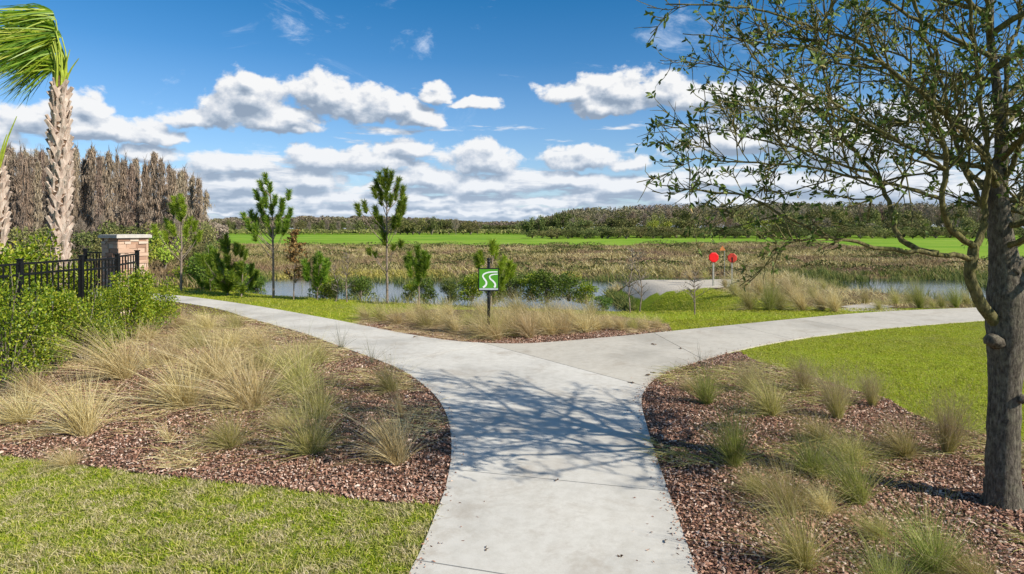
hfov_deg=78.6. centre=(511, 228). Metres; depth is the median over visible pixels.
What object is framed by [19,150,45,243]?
cypress tree
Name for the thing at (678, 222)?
broadleaf tree
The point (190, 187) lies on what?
cypress tree
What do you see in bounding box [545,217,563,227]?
evergreen tree
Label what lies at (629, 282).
bare sapling
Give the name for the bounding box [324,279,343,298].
shrub
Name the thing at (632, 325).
ornamental tuft
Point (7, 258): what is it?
shrub
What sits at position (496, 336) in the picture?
ornamental tuft
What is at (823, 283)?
ornamental tuft
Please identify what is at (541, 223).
evergreen tree
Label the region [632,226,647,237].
bush
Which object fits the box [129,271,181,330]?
shrub
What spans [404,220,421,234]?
evergreen tree
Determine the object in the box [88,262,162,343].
shrub
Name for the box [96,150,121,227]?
cypress tree
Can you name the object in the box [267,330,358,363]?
ornamental tuft
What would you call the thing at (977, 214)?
bare tree
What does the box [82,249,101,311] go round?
metal fence
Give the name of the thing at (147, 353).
ornamental tuft
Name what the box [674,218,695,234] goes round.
evergreen tree
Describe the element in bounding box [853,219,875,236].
evergreen tree
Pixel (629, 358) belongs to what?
path
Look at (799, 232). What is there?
bush
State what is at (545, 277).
shrub
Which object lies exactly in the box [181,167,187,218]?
cypress tree
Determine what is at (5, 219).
palm tree
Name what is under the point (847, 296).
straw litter
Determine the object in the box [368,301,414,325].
ornamental tuft
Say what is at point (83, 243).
evergreen tree
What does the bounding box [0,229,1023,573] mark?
ground
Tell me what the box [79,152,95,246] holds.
cypress tree
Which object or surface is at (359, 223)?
evergreen tree
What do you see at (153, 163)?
cypress tree
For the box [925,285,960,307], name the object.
ornamental tuft
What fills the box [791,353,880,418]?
ornamental tuft
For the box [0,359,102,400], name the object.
ornamental tuft
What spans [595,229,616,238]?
bush
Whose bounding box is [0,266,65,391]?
shrub
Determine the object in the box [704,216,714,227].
bare tree
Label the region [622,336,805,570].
spilled chips
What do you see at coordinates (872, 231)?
bush
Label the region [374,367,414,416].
ornamental tuft
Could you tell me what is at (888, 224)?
broadleaf tree
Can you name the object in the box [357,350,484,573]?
spilled chips
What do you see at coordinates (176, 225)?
bare tree
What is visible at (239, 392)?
ornamental tuft
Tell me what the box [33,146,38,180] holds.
cypress tree
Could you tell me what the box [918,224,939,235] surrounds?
broadleaf tree
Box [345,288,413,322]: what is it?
ornamental tuft
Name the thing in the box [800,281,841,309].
ornamental tuft
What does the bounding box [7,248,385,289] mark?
bank weeds
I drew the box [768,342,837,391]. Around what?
ornamental tuft
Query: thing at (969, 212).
bare tree
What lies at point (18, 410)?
ornamental tuft
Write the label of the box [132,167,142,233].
cypress tree
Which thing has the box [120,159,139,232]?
cypress tree
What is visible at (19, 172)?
cypress tree
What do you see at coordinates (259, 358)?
ornamental tuft
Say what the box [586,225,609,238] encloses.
bush
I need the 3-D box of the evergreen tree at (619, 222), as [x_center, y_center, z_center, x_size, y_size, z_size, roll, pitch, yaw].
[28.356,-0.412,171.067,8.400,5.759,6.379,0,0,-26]
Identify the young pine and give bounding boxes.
[149,193,203,290]
[193,245,224,289]
[197,231,248,294]
[225,259,260,296]
[238,172,294,297]
[297,249,332,299]
[352,166,408,302]
[402,243,432,305]
[471,238,516,306]
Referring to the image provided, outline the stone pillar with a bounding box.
[98,234,151,315]
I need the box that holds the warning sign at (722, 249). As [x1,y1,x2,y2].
[719,246,725,277]
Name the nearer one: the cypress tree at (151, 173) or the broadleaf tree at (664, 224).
the cypress tree at (151, 173)
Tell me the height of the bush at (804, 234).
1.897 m
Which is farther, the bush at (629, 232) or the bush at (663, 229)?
the bush at (663, 229)
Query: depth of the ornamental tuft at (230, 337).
12.52 m
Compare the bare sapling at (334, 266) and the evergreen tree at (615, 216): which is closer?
the bare sapling at (334, 266)
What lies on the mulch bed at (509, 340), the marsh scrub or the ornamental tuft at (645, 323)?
the ornamental tuft at (645, 323)
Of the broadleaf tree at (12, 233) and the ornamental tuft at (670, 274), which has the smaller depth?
the ornamental tuft at (670, 274)
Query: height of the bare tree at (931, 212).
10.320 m
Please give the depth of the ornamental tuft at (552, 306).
16.45 m
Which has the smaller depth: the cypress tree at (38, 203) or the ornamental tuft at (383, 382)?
the ornamental tuft at (383, 382)
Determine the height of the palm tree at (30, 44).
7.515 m
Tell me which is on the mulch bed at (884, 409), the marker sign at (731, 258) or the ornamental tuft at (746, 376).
the ornamental tuft at (746, 376)
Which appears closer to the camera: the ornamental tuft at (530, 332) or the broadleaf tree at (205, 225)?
the ornamental tuft at (530, 332)
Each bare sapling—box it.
[283,229,309,299]
[329,265,345,301]
[338,251,359,301]
[612,245,645,311]
[625,252,651,311]
[678,270,710,314]
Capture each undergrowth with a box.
[9,204,228,241]
[228,228,540,233]
[545,226,1022,235]
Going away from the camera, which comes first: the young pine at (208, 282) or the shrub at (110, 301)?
the shrub at (110, 301)
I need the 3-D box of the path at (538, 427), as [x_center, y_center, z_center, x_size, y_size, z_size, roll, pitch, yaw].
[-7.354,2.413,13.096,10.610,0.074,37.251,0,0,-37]
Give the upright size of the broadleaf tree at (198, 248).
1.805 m
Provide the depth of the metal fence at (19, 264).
12.13 m
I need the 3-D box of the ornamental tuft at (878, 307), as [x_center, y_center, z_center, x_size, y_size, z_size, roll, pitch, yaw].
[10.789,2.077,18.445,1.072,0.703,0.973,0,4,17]
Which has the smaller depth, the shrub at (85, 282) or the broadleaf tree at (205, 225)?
the shrub at (85, 282)
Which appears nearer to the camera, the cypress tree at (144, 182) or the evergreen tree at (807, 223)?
the cypress tree at (144, 182)
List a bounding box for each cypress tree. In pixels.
[3,149,12,243]
[4,141,14,243]
[8,151,33,249]
[9,144,16,244]
[11,151,34,247]
[15,164,22,240]
[17,141,24,241]
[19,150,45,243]
[22,143,29,185]
[30,157,46,241]
[31,152,40,242]
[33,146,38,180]
[38,145,47,206]
[39,176,50,230]
[42,152,48,201]
[44,157,49,242]
[70,183,80,237]
[71,155,80,247]
[73,141,80,195]
[73,147,80,244]
[75,148,116,246]
[77,154,90,248]
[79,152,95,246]
[88,160,105,214]
[90,150,104,230]
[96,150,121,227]
[105,145,114,199]
[109,144,120,225]
[112,159,126,210]
[116,158,129,231]
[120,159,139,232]
[124,150,128,200]
[127,157,142,210]
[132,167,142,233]
[135,156,152,233]
[138,151,165,228]
[139,160,148,207]
[142,164,158,209]
[150,156,170,230]
[156,158,166,217]
[164,160,171,243]
[165,166,177,245]
[166,168,178,242]
[173,168,193,233]
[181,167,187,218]
[183,164,189,209]
[183,175,196,248]
[190,176,206,236]
[201,189,218,236]
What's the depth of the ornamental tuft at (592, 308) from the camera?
16.47 m
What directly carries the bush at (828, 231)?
on the ground at (656, 291)
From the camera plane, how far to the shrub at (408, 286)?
23.43 m
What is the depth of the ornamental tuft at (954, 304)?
19.00 m
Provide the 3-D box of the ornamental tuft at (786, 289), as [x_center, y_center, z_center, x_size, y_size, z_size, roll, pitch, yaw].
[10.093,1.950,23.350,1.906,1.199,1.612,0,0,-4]
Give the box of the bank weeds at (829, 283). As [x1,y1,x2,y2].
[280,272,970,310]
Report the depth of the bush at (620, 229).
150.06 m
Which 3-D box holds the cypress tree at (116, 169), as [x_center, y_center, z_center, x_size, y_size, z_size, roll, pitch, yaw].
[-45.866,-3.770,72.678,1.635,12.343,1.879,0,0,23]
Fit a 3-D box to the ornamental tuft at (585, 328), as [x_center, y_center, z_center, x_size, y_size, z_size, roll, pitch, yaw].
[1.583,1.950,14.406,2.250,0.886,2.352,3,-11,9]
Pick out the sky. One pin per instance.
(486, 110)
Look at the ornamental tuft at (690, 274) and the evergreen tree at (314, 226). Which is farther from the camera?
the evergreen tree at (314, 226)
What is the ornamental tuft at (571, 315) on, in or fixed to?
on the mulch bed at (509, 340)
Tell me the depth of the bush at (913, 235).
143.62 m
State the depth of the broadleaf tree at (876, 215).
196.07 m
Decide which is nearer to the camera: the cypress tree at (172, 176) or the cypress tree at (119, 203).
the cypress tree at (172, 176)
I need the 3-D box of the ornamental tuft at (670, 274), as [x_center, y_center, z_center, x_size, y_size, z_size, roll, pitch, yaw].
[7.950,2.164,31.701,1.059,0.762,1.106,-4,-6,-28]
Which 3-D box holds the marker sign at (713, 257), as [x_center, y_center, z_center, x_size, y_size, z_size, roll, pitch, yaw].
[9.022,1.916,28.024,0.434,1.669,0.092,0,0,-4]
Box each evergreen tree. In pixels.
[69,229,108,258]
[92,220,145,248]
[187,239,221,264]
[226,220,232,228]
[228,222,242,233]
[307,224,322,233]
[318,220,332,233]
[324,223,339,229]
[334,222,345,233]
[345,220,365,232]
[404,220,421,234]
[423,216,442,234]
[434,219,452,233]
[439,220,453,233]
[489,225,501,233]
[514,219,530,231]
[517,216,536,234]
[524,215,546,230]
[545,212,561,227]
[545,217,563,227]
[557,212,575,228]
[566,220,594,226]
[593,219,623,227]
[604,217,632,227]
[613,211,639,234]
[672,208,691,226]
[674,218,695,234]
[781,217,815,235]
[832,216,864,227]
[841,222,858,236]
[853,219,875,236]
[854,207,874,223]
[877,205,904,227]
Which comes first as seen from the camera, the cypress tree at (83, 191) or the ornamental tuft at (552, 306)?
the ornamental tuft at (552, 306)
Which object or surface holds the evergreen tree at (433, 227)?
on the ground at (656, 291)
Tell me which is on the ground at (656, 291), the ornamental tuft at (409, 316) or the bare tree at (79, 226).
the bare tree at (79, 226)
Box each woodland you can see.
[210,212,564,228]
[547,201,1023,226]
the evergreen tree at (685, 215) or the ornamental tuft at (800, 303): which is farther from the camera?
the evergreen tree at (685, 215)
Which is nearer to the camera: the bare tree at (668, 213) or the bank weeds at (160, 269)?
the bank weeds at (160, 269)
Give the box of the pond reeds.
[256,264,987,280]
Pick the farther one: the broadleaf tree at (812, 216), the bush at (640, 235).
the broadleaf tree at (812, 216)
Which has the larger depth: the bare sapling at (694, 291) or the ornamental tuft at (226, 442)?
the bare sapling at (694, 291)
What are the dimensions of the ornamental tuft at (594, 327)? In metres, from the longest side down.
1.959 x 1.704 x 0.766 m
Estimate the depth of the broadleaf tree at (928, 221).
173.44 m
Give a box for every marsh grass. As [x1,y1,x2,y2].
[10,242,987,276]
[254,269,987,289]
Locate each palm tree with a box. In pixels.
[0,3,78,316]
[0,116,16,278]
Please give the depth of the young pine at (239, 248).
22.40 m
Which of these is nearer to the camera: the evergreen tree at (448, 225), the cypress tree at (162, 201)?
the cypress tree at (162, 201)
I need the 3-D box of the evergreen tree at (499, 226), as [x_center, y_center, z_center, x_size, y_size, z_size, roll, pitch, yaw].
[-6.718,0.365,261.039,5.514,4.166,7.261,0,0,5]
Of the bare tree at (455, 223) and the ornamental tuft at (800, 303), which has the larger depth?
the bare tree at (455, 223)
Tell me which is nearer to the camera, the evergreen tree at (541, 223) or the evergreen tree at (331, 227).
the evergreen tree at (541, 223)
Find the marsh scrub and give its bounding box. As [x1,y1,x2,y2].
[13,240,987,277]
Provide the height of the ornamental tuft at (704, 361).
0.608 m
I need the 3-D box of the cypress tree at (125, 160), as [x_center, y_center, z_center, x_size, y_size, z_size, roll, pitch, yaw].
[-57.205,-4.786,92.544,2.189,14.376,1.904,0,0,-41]
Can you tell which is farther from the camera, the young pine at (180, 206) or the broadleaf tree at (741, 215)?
the broadleaf tree at (741, 215)
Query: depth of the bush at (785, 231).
149.35 m
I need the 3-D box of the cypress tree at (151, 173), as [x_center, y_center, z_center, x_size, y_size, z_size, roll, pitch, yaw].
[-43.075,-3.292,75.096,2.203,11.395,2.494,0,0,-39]
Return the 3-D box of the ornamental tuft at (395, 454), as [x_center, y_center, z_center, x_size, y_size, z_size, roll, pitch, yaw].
[-1.401,1.941,6.591,1.977,0.939,2.061,0,-7,21]
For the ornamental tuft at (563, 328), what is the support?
on the mulch bed at (509, 340)
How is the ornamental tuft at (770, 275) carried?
on the ground at (656, 291)
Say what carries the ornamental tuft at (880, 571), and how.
on the mulch bed at (884, 409)
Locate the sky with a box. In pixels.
[0,0,1023,228]
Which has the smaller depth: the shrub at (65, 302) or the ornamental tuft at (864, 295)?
the shrub at (65, 302)
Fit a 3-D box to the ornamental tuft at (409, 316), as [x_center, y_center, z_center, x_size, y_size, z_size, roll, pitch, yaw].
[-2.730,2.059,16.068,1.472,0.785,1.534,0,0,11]
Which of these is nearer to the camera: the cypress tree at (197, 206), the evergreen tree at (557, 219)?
the cypress tree at (197, 206)
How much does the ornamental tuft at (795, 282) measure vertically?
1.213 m
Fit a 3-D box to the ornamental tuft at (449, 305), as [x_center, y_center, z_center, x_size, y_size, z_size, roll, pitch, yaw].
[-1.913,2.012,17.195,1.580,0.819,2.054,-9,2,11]
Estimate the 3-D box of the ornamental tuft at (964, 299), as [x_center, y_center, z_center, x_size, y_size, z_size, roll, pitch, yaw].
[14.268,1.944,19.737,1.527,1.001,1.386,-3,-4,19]
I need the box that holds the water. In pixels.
[246,278,985,311]
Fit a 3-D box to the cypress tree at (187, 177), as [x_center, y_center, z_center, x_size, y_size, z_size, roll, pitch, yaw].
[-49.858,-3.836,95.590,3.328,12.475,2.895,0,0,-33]
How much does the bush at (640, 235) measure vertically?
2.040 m
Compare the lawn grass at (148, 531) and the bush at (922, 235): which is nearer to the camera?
the lawn grass at (148, 531)
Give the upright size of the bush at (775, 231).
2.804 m
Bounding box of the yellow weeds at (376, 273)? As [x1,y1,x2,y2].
[264,266,585,278]
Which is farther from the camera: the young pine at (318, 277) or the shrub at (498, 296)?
the shrub at (498, 296)
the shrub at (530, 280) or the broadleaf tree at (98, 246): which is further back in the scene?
the broadleaf tree at (98, 246)
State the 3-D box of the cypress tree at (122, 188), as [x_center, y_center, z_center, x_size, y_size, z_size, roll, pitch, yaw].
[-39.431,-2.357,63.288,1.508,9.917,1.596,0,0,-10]
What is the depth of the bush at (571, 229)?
152.88 m
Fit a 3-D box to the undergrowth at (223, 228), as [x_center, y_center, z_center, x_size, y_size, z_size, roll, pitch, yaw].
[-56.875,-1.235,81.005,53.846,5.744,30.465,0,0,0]
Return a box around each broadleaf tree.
[7,224,48,255]
[91,228,125,257]
[124,231,161,264]
[130,221,178,260]
[146,227,186,268]
[171,242,206,267]
[178,227,212,254]
[198,221,218,246]
[294,221,306,233]
[389,218,406,234]
[398,219,411,234]
[405,217,430,234]
[458,221,472,233]
[461,222,481,234]
[576,222,599,227]
[618,218,637,236]
[644,214,664,226]
[646,219,658,226]
[649,211,672,226]
[650,221,672,227]
[659,217,684,227]
[675,218,704,235]
[700,212,719,227]
[721,210,746,226]
[734,206,757,222]
[736,221,756,228]
[737,212,753,225]
[756,220,773,236]
[780,211,798,222]
[799,208,826,227]
[815,206,837,226]
[833,209,857,226]
[864,209,881,226]
[865,224,886,235]
[881,218,921,236]
[898,209,922,235]
[900,211,926,226]
[907,218,931,227]
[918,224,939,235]
[948,206,971,225]
[950,217,977,227]
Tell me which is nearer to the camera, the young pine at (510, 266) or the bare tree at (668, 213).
the young pine at (510, 266)
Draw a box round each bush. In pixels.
[517,229,537,237]
[533,230,549,237]
[537,230,563,238]
[547,229,566,238]
[559,229,580,238]
[567,227,579,237]
[577,230,600,238]
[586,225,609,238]
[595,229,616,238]
[610,227,635,237]
[613,227,638,238]
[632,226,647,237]
[635,230,655,237]
[642,230,660,237]
[650,231,675,238]
[655,226,677,237]
[661,227,684,237]
[676,231,691,237]
[685,229,705,237]
[692,229,713,238]
[702,227,724,237]
[712,227,742,237]
[725,229,743,237]
[741,231,756,237]
[743,228,765,237]
[762,227,782,235]
[774,226,798,237]
[787,228,809,237]
[800,231,809,236]
[809,227,836,235]
[831,230,850,236]
[835,227,861,237]
[850,226,870,238]
[853,228,883,237]
[866,228,903,238]
[900,226,933,238]
[904,230,923,238]
[928,230,947,237]
[942,227,972,236]
[942,230,963,237]
[969,228,987,238]
[1014,229,1023,236]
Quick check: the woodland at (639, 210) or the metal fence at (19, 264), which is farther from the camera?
the woodland at (639, 210)
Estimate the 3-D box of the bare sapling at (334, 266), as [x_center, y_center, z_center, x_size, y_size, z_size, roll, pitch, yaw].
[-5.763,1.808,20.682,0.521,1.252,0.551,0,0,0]
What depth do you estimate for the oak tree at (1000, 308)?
5.12 m
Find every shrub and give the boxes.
[0,228,70,337]
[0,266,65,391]
[7,243,92,319]
[12,284,90,376]
[54,278,117,360]
[66,257,99,316]
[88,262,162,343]
[88,284,129,347]
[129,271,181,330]
[172,262,196,286]
[183,255,207,288]
[212,269,249,291]
[234,263,255,291]
[244,275,267,293]
[307,275,334,298]
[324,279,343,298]
[339,272,376,299]
[401,280,421,300]
[410,277,437,301]
[438,277,463,303]
[455,272,482,301]
[483,285,507,304]
[498,271,525,298]
[517,271,544,301]
[529,268,562,303]
[550,267,589,301]
[570,281,598,303]
[591,295,612,310]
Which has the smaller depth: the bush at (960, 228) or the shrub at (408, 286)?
the shrub at (408, 286)
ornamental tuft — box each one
[0,356,160,442]
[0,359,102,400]
[0,376,62,434]
[0,435,106,482]
[7,303,166,392]
[50,335,250,433]
[89,330,208,372]
[91,320,270,391]
[110,323,351,432]
[114,325,166,368]
[127,313,175,342]
[129,309,243,351]
[142,410,182,443]
[153,303,211,327]
[154,378,284,469]
[172,306,230,330]
[177,369,381,479]
[191,311,412,406]
[196,319,261,350]
[205,309,261,331]
[209,320,283,348]
[222,325,328,374]
[225,333,407,433]
[239,398,314,432]
[248,333,327,367]
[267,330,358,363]
[291,378,456,471]
[319,324,365,349]
[333,342,436,403]
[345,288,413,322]
[346,300,375,319]
[352,337,400,362]
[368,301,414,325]
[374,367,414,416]
[388,292,437,317]
[392,302,418,322]
[393,294,458,331]
[410,296,459,324]
[417,305,466,331]
[431,294,465,315]
[444,295,538,342]
[446,303,480,331]
[451,294,524,328]
[453,314,477,335]
[455,313,513,339]
[464,314,520,341]
[466,293,498,316]
[468,294,547,337]
[484,286,556,317]
[485,285,559,338]
[501,292,566,327]
[521,304,569,337]
[529,287,589,318]
[531,301,592,333]
[540,290,593,324]
[553,288,615,318]
[555,303,616,332]
[571,305,620,331]
[587,304,624,327]
[603,313,635,331]
[615,311,656,329]
[630,307,661,327]
[642,313,668,327]
[656,345,737,404]
[664,267,674,277]
[664,363,796,474]
[666,371,702,390]
[679,262,696,280]
[682,443,885,573]
[689,344,729,369]
[691,349,866,425]
[698,267,708,276]
[704,454,803,510]
[705,351,775,398]
[705,439,865,536]
[713,268,782,310]
[717,272,751,295]
[719,271,731,286]
[741,273,799,309]
[743,399,873,461]
[745,268,772,295]
[752,413,871,481]
[753,274,813,310]
[759,272,779,289]
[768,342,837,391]
[768,470,877,523]
[773,273,826,311]
[774,269,805,294]
[775,415,945,495]
[781,427,934,515]
[783,268,804,287]
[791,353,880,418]
[798,273,830,297]
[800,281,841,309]
[803,505,959,573]
[812,277,858,313]
[816,274,839,290]
[818,486,924,556]
[826,397,979,478]
[828,476,1020,573]
[845,360,904,406]
[852,287,878,303]
[852,506,1022,573]
[866,293,891,309]
[875,274,908,303]
[893,265,961,307]
[893,365,1023,453]
[897,287,913,302]
[924,293,942,307]
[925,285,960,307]
[935,277,967,307]
[946,280,972,304]
[964,298,974,306]
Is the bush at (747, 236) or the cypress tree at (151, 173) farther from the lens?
the bush at (747, 236)
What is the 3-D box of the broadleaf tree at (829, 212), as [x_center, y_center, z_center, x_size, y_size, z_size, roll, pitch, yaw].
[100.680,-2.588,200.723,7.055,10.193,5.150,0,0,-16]
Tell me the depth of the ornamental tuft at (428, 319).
14.96 m
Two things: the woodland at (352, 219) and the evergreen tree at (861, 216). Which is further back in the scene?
the woodland at (352, 219)
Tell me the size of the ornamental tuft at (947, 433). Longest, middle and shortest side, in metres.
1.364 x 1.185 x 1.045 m
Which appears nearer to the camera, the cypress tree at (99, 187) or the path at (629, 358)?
the path at (629, 358)
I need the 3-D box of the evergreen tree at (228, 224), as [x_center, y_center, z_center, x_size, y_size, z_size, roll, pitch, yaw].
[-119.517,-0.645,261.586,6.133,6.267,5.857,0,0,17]
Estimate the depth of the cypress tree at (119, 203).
76.34 m
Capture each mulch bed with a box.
[0,299,450,505]
[360,309,671,342]
[642,352,1023,573]
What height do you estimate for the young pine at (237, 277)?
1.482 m
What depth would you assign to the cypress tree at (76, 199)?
63.48 m
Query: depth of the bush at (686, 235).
148.86 m
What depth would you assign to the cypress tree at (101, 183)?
72.33 m
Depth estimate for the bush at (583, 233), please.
144.43 m
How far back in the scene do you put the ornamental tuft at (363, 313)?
16.46 m
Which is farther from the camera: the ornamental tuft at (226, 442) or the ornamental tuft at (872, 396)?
the ornamental tuft at (872, 396)
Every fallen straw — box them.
[0,313,452,472]
[349,312,670,340]
[628,358,1023,573]
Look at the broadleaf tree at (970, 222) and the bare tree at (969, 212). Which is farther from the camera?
the bare tree at (969, 212)
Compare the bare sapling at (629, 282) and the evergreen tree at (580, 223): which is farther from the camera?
the evergreen tree at (580, 223)
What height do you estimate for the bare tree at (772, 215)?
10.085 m
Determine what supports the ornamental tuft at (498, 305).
on the mulch bed at (509, 340)
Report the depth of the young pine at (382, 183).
20.25 m
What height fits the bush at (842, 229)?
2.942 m
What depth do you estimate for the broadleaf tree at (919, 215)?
204.18 m
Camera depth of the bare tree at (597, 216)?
199.87 m
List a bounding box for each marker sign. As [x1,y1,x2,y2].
[709,253,717,285]
[727,253,736,282]
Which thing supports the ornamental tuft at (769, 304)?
on the ground at (656, 291)
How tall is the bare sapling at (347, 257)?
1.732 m
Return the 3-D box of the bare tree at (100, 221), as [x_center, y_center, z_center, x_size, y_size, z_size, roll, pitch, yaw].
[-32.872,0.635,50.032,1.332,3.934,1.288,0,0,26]
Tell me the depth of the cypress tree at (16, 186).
62.55 m
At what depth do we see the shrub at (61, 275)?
13.75 m
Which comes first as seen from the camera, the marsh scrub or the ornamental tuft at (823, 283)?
the ornamental tuft at (823, 283)
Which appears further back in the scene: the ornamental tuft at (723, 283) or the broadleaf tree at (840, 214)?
the broadleaf tree at (840, 214)
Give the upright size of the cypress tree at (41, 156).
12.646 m
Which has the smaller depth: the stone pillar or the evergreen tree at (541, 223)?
the stone pillar
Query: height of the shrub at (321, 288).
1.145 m
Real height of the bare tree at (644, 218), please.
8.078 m
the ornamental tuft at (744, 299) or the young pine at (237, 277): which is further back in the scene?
the young pine at (237, 277)
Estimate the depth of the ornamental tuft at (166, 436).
6.94 m
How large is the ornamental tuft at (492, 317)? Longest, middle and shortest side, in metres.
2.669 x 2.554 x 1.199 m
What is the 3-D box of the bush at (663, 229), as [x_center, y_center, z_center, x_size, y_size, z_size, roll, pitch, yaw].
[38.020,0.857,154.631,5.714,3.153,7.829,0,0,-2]
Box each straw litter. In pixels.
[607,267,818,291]
[709,275,985,307]
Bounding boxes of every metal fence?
[0,255,84,356]
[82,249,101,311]
[85,254,120,329]
[120,250,139,315]
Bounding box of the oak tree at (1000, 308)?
[634,0,1023,512]
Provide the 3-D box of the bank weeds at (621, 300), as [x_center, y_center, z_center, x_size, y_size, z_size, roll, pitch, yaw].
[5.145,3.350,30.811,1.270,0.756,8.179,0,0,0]
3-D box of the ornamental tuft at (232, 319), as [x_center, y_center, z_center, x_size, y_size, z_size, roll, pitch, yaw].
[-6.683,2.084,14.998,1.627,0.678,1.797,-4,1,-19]
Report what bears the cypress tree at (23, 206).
on the ground at (656, 291)
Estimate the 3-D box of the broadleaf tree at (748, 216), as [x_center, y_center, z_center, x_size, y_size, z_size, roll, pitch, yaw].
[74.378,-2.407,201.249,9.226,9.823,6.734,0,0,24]
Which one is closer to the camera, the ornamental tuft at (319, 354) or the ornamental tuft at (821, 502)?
the ornamental tuft at (821, 502)
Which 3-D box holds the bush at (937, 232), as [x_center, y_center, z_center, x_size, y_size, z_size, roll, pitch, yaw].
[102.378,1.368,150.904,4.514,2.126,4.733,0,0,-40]
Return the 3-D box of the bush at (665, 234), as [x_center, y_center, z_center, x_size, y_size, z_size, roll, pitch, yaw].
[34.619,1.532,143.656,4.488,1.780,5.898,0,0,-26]
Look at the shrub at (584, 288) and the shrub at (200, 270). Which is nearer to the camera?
the shrub at (584, 288)
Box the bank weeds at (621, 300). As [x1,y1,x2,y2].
[600,287,639,310]
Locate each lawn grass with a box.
[0,453,444,573]
[152,286,967,329]
[602,289,843,312]
[646,318,1023,440]
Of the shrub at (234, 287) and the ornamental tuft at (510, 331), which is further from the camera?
the shrub at (234, 287)
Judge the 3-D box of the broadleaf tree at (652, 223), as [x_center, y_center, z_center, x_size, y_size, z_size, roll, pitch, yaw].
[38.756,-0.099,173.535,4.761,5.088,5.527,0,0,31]
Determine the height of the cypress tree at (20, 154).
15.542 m
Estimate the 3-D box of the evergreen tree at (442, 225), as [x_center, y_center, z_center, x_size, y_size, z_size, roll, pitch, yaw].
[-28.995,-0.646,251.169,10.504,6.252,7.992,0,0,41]
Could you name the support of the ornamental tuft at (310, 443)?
on the mulch bed at (325, 461)
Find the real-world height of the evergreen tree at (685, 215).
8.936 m
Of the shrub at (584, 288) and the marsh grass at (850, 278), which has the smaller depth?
the shrub at (584, 288)
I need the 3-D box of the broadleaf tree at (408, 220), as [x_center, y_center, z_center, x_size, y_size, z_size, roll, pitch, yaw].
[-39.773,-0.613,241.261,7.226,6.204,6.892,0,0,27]
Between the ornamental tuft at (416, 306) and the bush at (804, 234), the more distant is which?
the bush at (804, 234)
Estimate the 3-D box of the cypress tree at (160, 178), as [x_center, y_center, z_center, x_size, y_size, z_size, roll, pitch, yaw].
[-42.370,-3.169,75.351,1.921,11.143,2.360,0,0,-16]
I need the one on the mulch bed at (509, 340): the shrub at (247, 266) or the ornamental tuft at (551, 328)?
the ornamental tuft at (551, 328)
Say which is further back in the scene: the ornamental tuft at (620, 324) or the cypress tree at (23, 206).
the cypress tree at (23, 206)
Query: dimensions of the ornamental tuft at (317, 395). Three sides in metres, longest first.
2.464 x 2.237 x 1.252 m
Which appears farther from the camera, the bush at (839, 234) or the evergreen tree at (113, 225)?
the bush at (839, 234)
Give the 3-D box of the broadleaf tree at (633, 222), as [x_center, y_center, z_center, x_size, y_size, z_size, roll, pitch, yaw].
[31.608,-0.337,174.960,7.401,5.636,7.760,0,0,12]
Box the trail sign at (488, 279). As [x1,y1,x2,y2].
[478,258,498,334]
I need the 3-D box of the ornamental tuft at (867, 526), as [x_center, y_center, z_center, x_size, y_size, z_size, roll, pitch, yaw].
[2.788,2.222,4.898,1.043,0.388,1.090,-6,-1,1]
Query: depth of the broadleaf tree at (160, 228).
43.87 m
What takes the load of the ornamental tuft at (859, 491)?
on the mulch bed at (884, 409)
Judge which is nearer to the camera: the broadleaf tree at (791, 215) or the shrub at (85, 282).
the shrub at (85, 282)
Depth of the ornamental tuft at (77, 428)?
7.17 m
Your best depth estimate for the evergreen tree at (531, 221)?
224.14 m
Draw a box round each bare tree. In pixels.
[72,219,90,250]
[93,213,107,231]
[173,216,182,247]
[451,219,458,230]
[593,213,601,222]
[629,212,637,220]
[640,213,648,225]
[665,209,672,220]
[693,206,701,226]
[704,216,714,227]
[710,209,718,226]
[715,217,724,226]
[723,216,734,236]
[768,209,776,222]
[799,207,806,221]
[820,218,831,227]
[854,208,863,221]
[878,208,885,222]
[925,206,935,225]
[934,209,942,227]
[964,208,973,219]
[974,209,981,223]
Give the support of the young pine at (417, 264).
on the ground at (656, 291)
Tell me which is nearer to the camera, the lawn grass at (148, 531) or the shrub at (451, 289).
the lawn grass at (148, 531)
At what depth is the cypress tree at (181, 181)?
60.36 m
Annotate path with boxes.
[92,292,697,573]
[486,308,984,385]
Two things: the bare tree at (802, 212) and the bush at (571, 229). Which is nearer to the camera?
the bush at (571, 229)
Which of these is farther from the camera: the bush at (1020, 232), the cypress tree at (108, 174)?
the bush at (1020, 232)
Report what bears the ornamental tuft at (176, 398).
on the mulch bed at (325, 461)
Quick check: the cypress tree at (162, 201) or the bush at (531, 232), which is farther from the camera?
the bush at (531, 232)
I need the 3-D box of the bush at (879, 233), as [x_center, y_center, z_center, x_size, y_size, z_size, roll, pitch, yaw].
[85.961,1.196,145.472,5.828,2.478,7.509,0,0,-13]
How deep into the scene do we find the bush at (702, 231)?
143.70 m
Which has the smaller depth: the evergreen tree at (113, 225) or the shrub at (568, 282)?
the shrub at (568, 282)
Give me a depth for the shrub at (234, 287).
25.09 m

